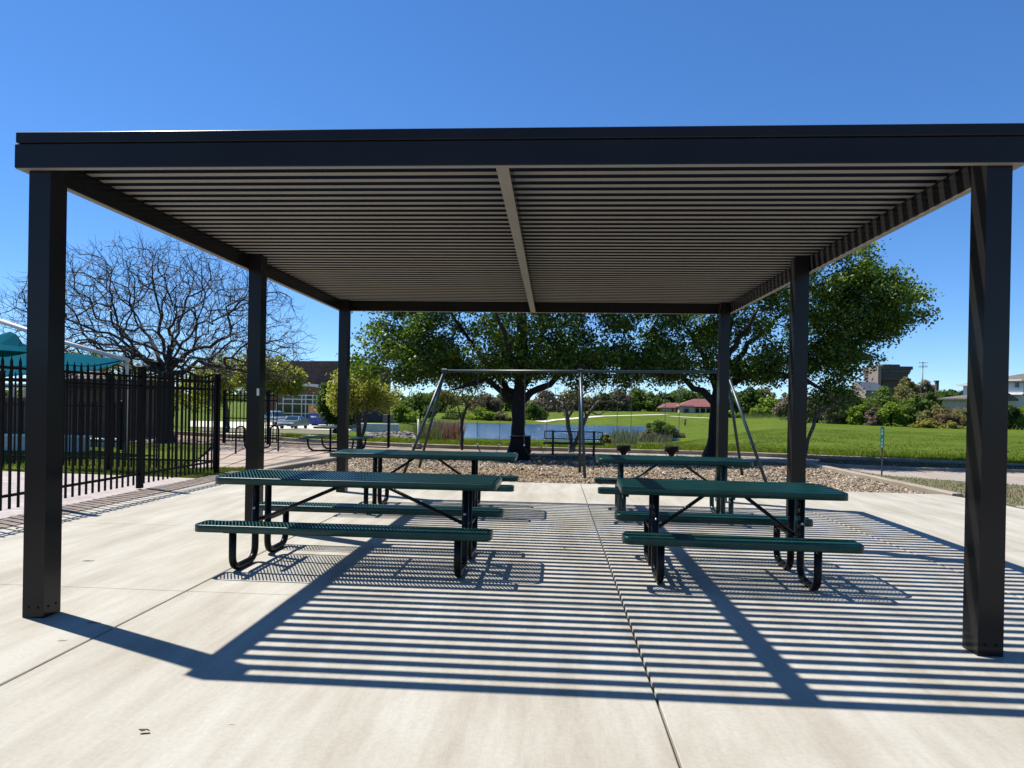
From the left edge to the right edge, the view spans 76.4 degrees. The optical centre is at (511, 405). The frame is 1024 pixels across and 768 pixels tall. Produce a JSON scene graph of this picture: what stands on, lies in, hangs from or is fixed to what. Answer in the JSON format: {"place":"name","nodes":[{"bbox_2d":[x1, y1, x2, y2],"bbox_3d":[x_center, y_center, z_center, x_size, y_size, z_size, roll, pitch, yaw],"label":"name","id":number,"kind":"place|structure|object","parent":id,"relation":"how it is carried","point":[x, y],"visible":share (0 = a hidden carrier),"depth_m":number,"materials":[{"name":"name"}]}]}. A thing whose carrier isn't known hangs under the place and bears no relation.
{"place":"outdoors","nodes":[
{"label":"outdoors","id":0,"kind":"place"},
{"bbox_2d":[3,442,210,476],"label":"lawn","id":1,"kind":"structure","parent":0,"point":[90,455],"depth_m":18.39,"materials":[{"name":"green plant"}]},
{"bbox_2d":[0,332,25,351],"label":"peaked canopy","id":2,"kind":"object","parent":1,"relation":"on","point":[10,341],"visible":0.44,"depth_m":20.71,"materials":[{"name":"teal fabric"}]},
{"bbox_2d":[4,434,91,451],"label":"wall","id":3,"kind":"structure","parent":1,"relation":"on","point":[23,441],"depth_m":18.96,"materials":[{"name":"concrete"}]},
{"bbox_2d":[0,319,129,452],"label":"shade sail","id":4,"kind":"object","parent":1,"relation":"on","point":[103,362],"visible":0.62,"depth_m":18.68,"materials":[{"name":"teal fabric"}]},
{"bbox_2d":[5,400,124,449],"bbox_3d":[-15.110,0.513,19.942,7.493,1.480,0.105,1,0,9],"label":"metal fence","id":5,"kind":"object","parent":1,"relation":"on","point":[97,406],"visible":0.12,"depth_m":19.53,"materials":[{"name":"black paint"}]},
{"bbox_2d":[0,370,214,469],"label":"metal fence","id":6,"kind":"object","parent":1,"relation":"on","point":[15,385],"visible":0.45,"depth_m":14.00,"materials":[{"name":"black metal"}]},
{"bbox_2d":[63,466,264,477],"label":"lawn grass","id":7,"kind":"structure","parent":0,"point":[224,469],"depth_m":13.94,"materials":[{"name":"green plant"}]},
{"bbox_2d":[0,0,1023,403],"label":"sky","id":8,"kind":"structure","parent":0,"point":[66,65],"materials":[{"name":"blue"}]},
{"bbox_2d":[210,439,852,460],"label":"street","id":9,"kind":"structure","parent":0,"point":[742,457],"depth_m":22.45,"materials":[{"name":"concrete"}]},
{"bbox_2d":[431,422,677,441],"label":"water","id":10,"kind":"structure","parent":0,"point":[492,430],"depth_m":107.53,"materials":[{"name":"blue liquid"}]},
{"bbox_2d":[124,400,1023,457],"bbox_3d":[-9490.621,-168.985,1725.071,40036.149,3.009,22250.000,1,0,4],"label":"ground","id":11,"kind":"structure","parent":0,"point":[693,429],"depth_m":84.58,"materials":[{"name":"green plant"}]},
{"bbox_2d":[5,371,156,437],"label":"pool house","id":12,"kind":"structure","parent":11,"relation":"on","point":[103,403],"depth_m":25.77,"materials":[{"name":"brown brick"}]},
{"bbox_2d":[0,471,194,518],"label":"paver court","id":13,"kind":"object","parent":11,"relation":"on","point":[14,510],"depth_m":11.24,"materials":[{"name":"white concrete"}]},
{"bbox_2d":[0,355,221,510],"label":"metal fence","id":14,"kind":"object","parent":13,"relation":"on","point":[141,386],"visible":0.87,"depth_m":10.97,"materials":[{"name":"black metal"}]},
{"bbox_2d":[0,227,317,442],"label":"bare tree","id":15,"kind":"object","parent":11,"relation":"on","point":[171,362],"visible":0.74,"depth_m":24.10,"materials":[{"name":"brown plant"}]},
{"bbox_2d":[0,457,319,528],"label":"brick edging","id":16,"kind":"object","parent":11,"relation":"on","point":[11,521],"visible":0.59,"depth_m":10.22,"materials":[{"name":"red"}]},
{"bbox_2d":[136,374,211,414],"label":"spring tree","id":17,"kind":"object","parent":11,"relation":"on","point":[184,399],"visible":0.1,"depth_m":72.32,"materials":[{"name":"green plant"}]},
{"bbox_2d":[180,353,245,432],"bbox_3d":[-18.666,-0.609,41.231,4.215,5.657,3.228,1,0,4],"label":"spring tree","id":18,"kind":"object","parent":11,"relation":"on","point":[225,384],"visible":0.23,"depth_m":40.78,"materials":[{"name":"green plant"}]},
{"bbox_2d":[222,389,277,443],"bbox_3d":[-9.312,0.373,23.133,2.093,1.950,0.105,1,0,9],"label":"metal fence","id":19,"kind":"object","parent":11,"relation":"on","point":[268,395],"visible":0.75,"depth_m":23.18,"materials":[{"name":"black metal"}]},
{"bbox_2d":[190,445,336,467],"bbox_3d":[-7.562,1.456,18.614,5.820,0.086,7.600,1,0,4],"label":"paved area","id":20,"kind":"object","parent":11,"relation":"on","point":[229,457],"visible":0.48,"depth_m":18.92,"materials":[{"name":"beige concrete"}]},
{"bbox_2d":[235,425,278,453],"bbox_3d":[-7.705,1.002,19.725,0.050,0.825,1.550,1,0,32],"label":"bike rack","id":21,"kind":"object","parent":20,"relation":"on","point":[243,427],"visible":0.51,"depth_m":19.33,"materials":[{"name":"black metal"}]},
{"bbox_2d":[299,425,373,451],"bbox_3d":[-5.641,1.047,20.997,1.825,0.802,1.750,1,0,10],"label":"picnic table","id":22,"kind":"object","parent":20,"relation":"on","point":[331,427],"visible":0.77,"depth_m":20.59,"materials":[{"name":"green metal"}]},
{"bbox_2d":[320,368,403,447],"bbox_3d":[-5.068,-0.028,22.107,2.591,2.996,2.215,1,0,-26],"label":"spring tree","id":23,"kind":"object","parent":20,"relation":"on","point":[361,398],"visible":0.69,"depth_m":21.82,"materials":[{"name":"green plant"}]},
{"bbox_2d":[199,428,334,433],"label":"verge","id":24,"kind":"structure","parent":11,"relation":"on","point":[304,431],"depth_m":52.57,"materials":[{"name":"grey concrete"}]},
{"bbox_2d":[191,421,349,429],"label":"parking lot","id":25,"kind":"structure","parent":11,"relation":"on","point":[309,426],"depth_m":80.28,"materials":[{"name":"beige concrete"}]},
{"bbox_2d":[266,411,286,424],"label":"parked pickup","id":26,"kind":"object","parent":25,"relation":"on","point":[281,415],"visible":0.34,"depth_m":80.83,"materials":[{"name":"silver metal"}]},
{"bbox_2d":[278,416,309,428],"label":"parked car","id":27,"kind":"object","parent":25,"relation":"on","point":[294,422],"visible":1,"depth_m":71.90,"materials":[{"name":"blue paint"}]},
{"bbox_2d":[308,405,333,424],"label":"waste skip","id":28,"kind":"object","parent":25,"relation":"on","point":[313,419],"visible":0.31,"depth_m":84.70,"materials":[{"name":"blue paint"}]},
{"bbox_2d":[228,350,314,407],"bbox_3d":[-11.391,-0.358,30.698,4.003,4.581,2.643,1,0,4],"label":"spring tree","id":29,"kind":"object","parent":11,"relation":"on","point":[290,389],"visible":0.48,"depth_m":30.39,"materials":[{"name":"green plant"}]},
{"bbox_2d":[264,457,352,469],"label":"kerb","id":30,"kind":"structure","parent":11,"relation":"on","point":[296,465],"depth_m":15.95,"materials":[{"name":"concrete"}]},
{"bbox_2d":[265,361,390,420],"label":"brick building","id":31,"kind":"structure","parent":11,"relation":"on","point":[297,406],"depth_m":106.21,"materials":[{"name":"brown"}]},
{"bbox_2d":[5,389,658,408],"bbox_3d":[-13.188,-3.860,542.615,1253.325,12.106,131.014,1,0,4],"label":"distant wood","id":32,"kind":"object","parent":11,"relation":"on","point":[402,396],"visible":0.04,"depth_m":527.71,"materials":[{"name":"green plant"}]},
{"bbox_2d":[311,382,355,433],"bbox_3d":[-8.755,0.052,32.696,2.593,2.711,2.219,1,0,4],"label":"evergreen shrub","id":33,"kind":"object","parent":11,"relation":"on","point":[323,410],"visible":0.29,"depth_m":32.21,"materials":[{"name":"green plant"}]},
{"bbox_2d":[351,423,398,432],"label":"wall","id":34,"kind":"structure","parent":11,"relation":"on","point":[374,427],"depth_m":62.69,"materials":[{"name":"concrete"}]},
{"bbox_2d":[388,402,417,422],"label":"tree","id":35,"kind":"object","parent":11,"relation":"on","point":[404,412],"visible":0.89,"depth_m":105.80,"materials":[{"name":"green plant"}]},
{"bbox_2d":[401,390,442,422],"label":"tree","id":36,"kind":"object","parent":11,"relation":"on","point":[421,403],"visible":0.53,"depth_m":120.32,"materials":[{"name":"green plant"}]},
{"bbox_2d":[411,422,444,440],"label":"reeds","id":37,"kind":"object","parent":11,"relation":"on","point":[434,434],"visible":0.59,"depth_m":35.44,"materials":[{"name":"green plant"}]},
{"bbox_2d":[426,389,460,411],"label":"tree","id":38,"kind":"object","parent":11,"relation":"on","point":[442,397],"visible":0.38,"depth_m":189.32,"materials":[{"name":"green plant"}]},
{"bbox_2d":[428,418,468,440],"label":"reeds","id":39,"kind":"object","parent":11,"relation":"on","point":[451,431],"visible":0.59,"depth_m":41.09,"materials":[{"name":"brown plant"}]},
{"bbox_2d":[465,406,494,419],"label":"tree","id":40,"kind":"object","parent":11,"relation":"on","point":[488,415],"visible":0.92,"depth_m":149.54,"materials":[{"name":"green plant"}]},
{"bbox_2d":[467,391,503,411],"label":"tree","id":41,"kind":"object","parent":11,"relation":"on","point":[492,404],"visible":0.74,"depth_m":198.18,"materials":[{"name":"green plant"}]},
{"bbox_2d":[491,411,511,420],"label":"tree","id":42,"kind":"object","parent":11,"relation":"on","point":[502,416],"visible":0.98,"depth_m":148.26,"materials":[{"name":"green plant"}]},
{"bbox_2d":[0,481,1023,767],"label":"slab","id":43,"kind":"structure","parent":11,"relation":"on","point":[526,639],"depth_m":4.23,"materials":[{"name":"grey concrete"}]},
{"bbox_2d":[195,469,503,577],"bbox_3d":[-1.457,1.105,6.375,2.660,0.836,1.441,1,0,4],"label":"picnic table","id":44,"kind":"object","parent":43,"relation":"on","point":[467,536],"visible":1,"depth_m":6.10,"materials":[{"name":"green metal"}]},
{"bbox_2d":[329,449,518,506],"bbox_3d":[-1.267,1.102,9.550,2.670,0.836,1.441,1,0,4],"label":"picnic table","id":45,"kind":"object","parent":43,"relation":"on","point":[377,455],"visible":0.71,"depth_m":9.36,"materials":[{"name":"green metal"}]},
{"bbox_2d":[15,123,1023,656],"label":"pavilion","id":46,"kind":"structure","parent":43,"relation":"on","point":[723,223],"depth_m":5.22,"materials":[{"name":"brown metal"}]},
{"bbox_2d":[594,454,757,513],"bbox_3d":[2.270,1.165,9.327,2.120,0.836,1.441,1,0,5],"label":"picnic table","id":47,"kind":"object","parent":43,"relation":"on","point":[721,463],"visible":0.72,"depth_m":9.10,"materials":[{"name":"green metal"}]},
{"bbox_2d":[614,478,863,590],"bbox_3d":[2.006,1.167,6.157,1.980,0.836,1.441,1,0,6],"label":"picnic table","id":48,"kind":"object","parent":43,"relation":"on","point":[653,540],"visible":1,"depth_m":5.87,"materials":[{"name":"green metal"}]},
{"bbox_2d":[525,402,548,419],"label":"tree","id":49,"kind":"object","parent":11,"relation":"on","point":[533,412],"visible":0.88,"depth_m":150.44,"materials":[{"name":"green plant"}]},
{"bbox_2d":[525,389,568,411],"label":"tree","id":50,"kind":"object","parent":11,"relation":"on","point":[551,409],"visible":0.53,"depth_m":212.70,"materials":[{"name":"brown plant"}]},
{"bbox_2d":[560,389,594,410],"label":"tree","id":51,"kind":"object","parent":11,"relation":"on","point":[566,394],"visible":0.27,"depth_m":226.74,"materials":[{"name":"green plant"}]},
{"bbox_2d":[174,431,1023,466],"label":"kerb","id":52,"kind":"structure","parent":11,"relation":"on","point":[688,452],"depth_m":22.93,"materials":[{"name":"concrete"}]},
{"bbox_2d":[591,391,620,410],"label":"tree","id":53,"kind":"object","parent":11,"relation":"on","point":[602,406],"visible":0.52,"depth_m":231.47,"materials":[{"name":"green plant"}]},
{"bbox_2d":[608,389,633,410],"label":"tree","id":54,"kind":"object","parent":11,"relation":"on","point":[618,396],"visible":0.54,"depth_m":235.70,"materials":[{"name":"green plant"}]},
{"bbox_2d":[609,426,640,444],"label":"reeds","id":55,"kind":"object","parent":11,"relation":"on","point":[624,436],"visible":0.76,"depth_m":34.91,"materials":[{"name":"green plant"}]},
{"bbox_2d":[620,387,661,411],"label":"tree","id":56,"kind":"object","parent":11,"relation":"on","point":[649,401],"visible":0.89,"depth_m":239.72,"materials":[{"name":"green plant"}]},
{"bbox_2d":[264,433,1023,463],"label":"tall grass","id":57,"kind":"structure","parent":11,"relation":"on","point":[816,453],"depth_m":23.27,"materials":[{"name":"green plant"}]},
{"bbox_2d":[638,429,672,442],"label":"reeds","id":58,"kind":"object","parent":11,"relation":"on","point":[658,439],"visible":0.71,"depth_m":71.32,"materials":[{"name":"green plant"}]},
{"bbox_2d":[646,419,676,438],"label":"bush","id":59,"kind":"object","parent":11,"relation":"on","point":[658,427],"visible":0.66,"depth_m":81.93,"materials":[{"name":"green plant"}]},
{"bbox_2d":[644,391,678,410],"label":"tree","id":60,"kind":"object","parent":11,"relation":"on","point":[669,398],"visible":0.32,"depth_m":257.39,"materials":[{"name":"green plant"}]},
{"bbox_2d":[656,399,709,412],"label":"red roof house","id":61,"kind":"structure","parent":11,"relation":"on","point":[696,406],"depth_m":227.18,"materials":[{"name":"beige paint"}]},
{"bbox_2d":[668,386,698,402],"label":"tree","id":62,"kind":"object","parent":11,"relation":"on","point":[686,394],"visible":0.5,"depth_m":260.32,"materials":[{"name":"green plant"}]},
{"bbox_2d":[729,390,754,413],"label":"tree","id":63,"kind":"object","parent":11,"relation":"on","point":[736,410],"visible":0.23,"depth_m":199.12,"materials":[{"name":"green plant"}]},
{"bbox_2d":[739,386,764,414],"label":"tree","id":64,"kind":"object","parent":11,"relation":"on","point":[747,396],"visible":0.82,"depth_m":195.41,"materials":[{"name":"green plant"}]},
{"bbox_2d":[749,396,787,416],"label":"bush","id":65,"kind":"object","parent":11,"relation":"on","point":[767,405],"visible":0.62,"depth_m":184.21,"materials":[{"name":"green plant"}]},
{"bbox_2d":[772,392,787,419],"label":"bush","id":66,"kind":"object","parent":11,"relation":"on","point":[780,408],"visible":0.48,"depth_m":145.75,"materials":[{"name":"green plant"}]},
{"bbox_2d":[818,404,856,423],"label":"bush","id":67,"kind":"object","parent":11,"relation":"on","point":[835,419],"visible":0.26,"depth_m":117.85,"materials":[{"name":"green plant"}]},
{"bbox_2d":[845,404,880,424],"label":"bush","id":68,"kind":"object","parent":11,"relation":"on","point":[857,412],"visible":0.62,"depth_m":114.10,"materials":[{"name":"green plant"}]},
{"bbox_2d":[851,381,886,398],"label":"gabled building","id":69,"kind":"structure","parent":11,"relation":"on","point":[874,386],"depth_m":252.70,"materials":[{"name":"grey concrete"}]},
{"bbox_2d":[864,406,889,425],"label":"bush","id":70,"kind":"object","parent":11,"relation":"on","point":[872,420],"visible":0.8,"depth_m":109.63,"materials":[{"name":"brown plant"}]},
{"bbox_2d":[880,426,883,474],"bbox_3d":[9.188,1.121,16.150,0.085,1.240,0.032,1,0,39],"label":"marker sign","id":71,"kind":"object","parent":11,"relation":"on","point":[882,437],"visible":1,"depth_m":16.14,"materials":[{"name":"green metal"}]},
{"bbox_2d":[806,463,962,497],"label":"kerb","id":72,"kind":"structure","parent":11,"relation":"on","point":[920,488],"depth_m":14.42,"materials":[{"name":"concrete"}]},
{"bbox_2d":[864,385,909,407],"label":"tree","id":73,"kind":"object","parent":11,"relation":"on","point":[880,401],"visible":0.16,"depth_m":138.94,"materials":[{"name":"green plant"}]},
{"bbox_2d":[861,364,912,394],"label":"office block","id":74,"kind":"structure","parent":11,"relation":"on","point":[894,376],"depth_m":456.12,"materials":[{"name":"grey concrete"}]},
{"bbox_2d":[872,401,908,426],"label":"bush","id":75,"kind":"object","parent":11,"relation":"on","point":[893,411],"visible":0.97,"depth_m":108.44,"materials":[{"name":"green plant"}]},
{"bbox_2d":[894,376,921,399],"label":"tree","id":76,"kind":"object","parent":11,"relation":"on","point":[905,380],"visible":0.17,"depth_m":221.32,"materials":[{"name":"green plant"}]},
{"bbox_2d":[893,383,924,402],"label":"tree","id":77,"kind":"object","parent":11,"relation":"on","point":[904,389],"visible":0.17,"depth_m":144.17,"materials":[{"name":"green plant"}]},
{"bbox_2d":[902,395,928,425],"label":"tree","id":78,"kind":"object","parent":11,"relation":"on","point":[915,406],"visible":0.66,"depth_m":110.17,"materials":[{"name":"green plant"}]},
{"bbox_2d":[911,379,934,398],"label":"tree","id":79,"kind":"object","parent":11,"relation":"on","point":[926,384],"visible":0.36,"depth_m":239.55,"materials":[{"name":"green plant"}]},
{"bbox_2d":[907,418,943,427],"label":"bush","id":80,"kind":"object","parent":11,"relation":"on","point":[926,423],"visible":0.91,"depth_m":96.28,"materials":[{"name":"green plant"}]},
{"bbox_2d":[906,391,945,410],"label":"tree","id":81,"kind":"object","parent":11,"relation":"on","point":[932,397],"visible":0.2,"depth_m":128.71,"materials":[{"name":"green plant"}]},
{"bbox_2d":[916,404,952,424],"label":"bush","id":82,"kind":"object","parent":11,"relation":"on","point":[936,410],"visible":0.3,"depth_m":104.23,"materials":[{"name":"green plant"}]},
{"bbox_2d":[933,413,961,423],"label":"bush","id":83,"kind":"object","parent":11,"relation":"on","point":[943,418],"visible":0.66,"depth_m":98.40,"materials":[{"name":"green plant"}]},
{"bbox_2d":[934,409,966,426],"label":"bush","id":84,"kind":"object","parent":11,"relation":"on","point":[961,414],"visible":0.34,"depth_m":98.69,"materials":[{"name":"green plant"}]},
{"bbox_2d":[937,420,965,428],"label":"bush","id":85,"kind":"object","parent":11,"relation":"on","point":[951,425],"visible":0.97,"depth_m":94.83,"materials":[{"name":"green plant"}]},
{"bbox_2d":[937,393,1018,409],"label":"bungalow","id":86,"kind":"object","parent":11,"relation":"on","point":[953,402],"visible":0.33,"depth_m":116.30,"materials":[{"name":"beige paint"}]},
{"bbox_2d":[1008,374,1023,407],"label":"white house","id":87,"kind":"structure","parent":11,"relation":"on","point":[1016,386],"depth_m":119.85,"materials":[{"name":"white paint"}]},
{"bbox_2d":[1008,403,1023,429],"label":"bush","id":88,"kind":"object","parent":11,"relation":"on","point":[1013,412],"visible":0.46,"depth_m":97.06,"materials":[{"name":"green plant"}]},
{"bbox_2d":[386,447,819,466],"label":"soil","id":89,"kind":"structure","parent":0,"point":[545,453],"depth_m":21.78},
{"bbox_2d":[443,378,492,449],"bbox_3d":[-1.545,0.199,21.935,1.755,2.595,1.572,1,0,4],"label":"slender tree","id":90,"kind":"object","parent":89,"relation":"on","point":[466,405],"visible":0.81,"depth_m":21.86,"materials":[{"name":"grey plant"}]},
{"bbox_2d":[335,311,674,452],"bbox_3d":[-0.172,-2.828,20.988,10.716,8.816,5.142,1,0,4],"label":"oak tree","id":91,"kind":"object","parent":89,"relation":"on","point":[431,356],"visible":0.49,"depth_m":20.10,"materials":[{"name":"green plant"}]},
{"bbox_2d":[510,435,530,459],"bbox_3d":[0.254,1.231,19.324,0.620,0.710,0.540,1,0,4],"label":"litter bin","id":92,"kind":"object","parent":89,"relation":"on","point":[517,444],"visible":0.92,"depth_m":19.07,"materials":[{"name":"black metal"}]},
{"bbox_2d":[543,430,603,455],"bbox_3d":[1.973,1.223,20.855,1.930,0.840,0.507,1,0,4],"label":"park bench","id":93,"kind":"object","parent":89,"relation":"on","point":[594,444],"visible":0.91,"depth_m":21.02,"materials":[{"name":"black"}]},
{"bbox_2d":[530,379,629,451],"bbox_3d":[2.269,0.320,22.180,3.679,2.547,1.765,1,0,4],"label":"grey tree","id":94,"kind":"object","parent":89,"relation":"on","point":[563,406],"visible":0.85,"depth_m":22.13,"materials":[{"name":"green plant"}]},
{"bbox_2d":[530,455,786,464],"bbox_3d":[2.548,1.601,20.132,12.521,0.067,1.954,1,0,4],"label":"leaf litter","id":95,"kind":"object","parent":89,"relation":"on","point":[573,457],"visible":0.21,"depth_m":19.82,"materials":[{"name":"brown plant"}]},
{"bbox_2d":[613,238,944,456],"bbox_3d":[8.307,-2.321,21.133,10.567,8.054,5.051,1,0,4],"label":"oak tree","id":96,"kind":"object","parent":89,"relation":"on","point":[855,294],"visible":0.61,"depth_m":19.99,"materials":[{"name":"green plant"}]},
{"bbox_2d":[806,387,862,456],"bbox_3d":[9.323,0.474,19.047,1.652,2.071,0.926,1,0,4],"label":"leaning tree","id":97,"kind":"object","parent":89,"relation":"on","point":[817,413],"visible":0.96,"depth_m":18.99,"materials":[{"name":"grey plant"}]},
{"bbox_2d":[819,458,1023,468],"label":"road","id":98,"kind":"structure","parent":0,"point":[903,464],"depth_m":19.26,"materials":[{"name":"grey asphalt"}]},
{"bbox_2d":[836,467,1023,484],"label":"driveway","id":99,"kind":"structure","parent":0,"point":[1015,478],"depth_m":16.88,"materials":[{"name":"concrete"}]},
{"bbox_2d":[818,462,1023,472],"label":"kerb","id":100,"kind":"structure","parent":99,"relation":"on","point":[912,468],"depth_m":17.95,"materials":[{"name":"concrete"}]},
{"bbox_2d":[855,471,1023,507],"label":"lawn","id":101,"kind":"structure","parent":0,"point":[963,492],"depth_m":13.69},
{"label":"mulch bed","id":102,"kind":"structure","parent":0,"visible":0},
{"bbox_2d":[403,368,767,481],"bbox_3d":[1.562,0.441,15.057,8.143,2.665,2.212,1,0,4],"label":"swing set","id":103,"kind":"object","parent":102,"relation":"on","point":[444,371],"visible":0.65,"depth_m":15.06,"materials":[{"name":"grey metal"}]},
{"bbox_2d":[616,374,632,454],"bbox_3d":[2.595,0.221,15.047,0.300,1.993,0.300,1,0,-41],"label":"bucket swing","id":104,"kind":"object","parent":103,"relation":"hanging from","point":[623,449],"visible":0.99,"depth_m":15.03,"materials":[{"name":"black rubber"}]},
{"bbox_2d":[664,375,680,455],"bbox_3d":[3.688,0.240,14.978,0.300,1.993,0.300,1,0,-41],"label":"bucket swing","id":105,"kind":"object","parent":103,"relation":"hanging from","point":[671,450],"visible":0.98,"depth_m":14.96,"materials":[{"name":"black rubber"}]},
{"bbox_2d":[302,458,873,480],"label":"wood chips","id":106,"kind":"object","parent":102,"relation":"on","point":[565,466],"visible":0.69,"depth_m":16.79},
{"bbox_2d":[289,467,929,493],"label":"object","id":107,"kind":"object","parent":102,"relation":"on","point":[844,485],"visible":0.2,"depth_m":14.68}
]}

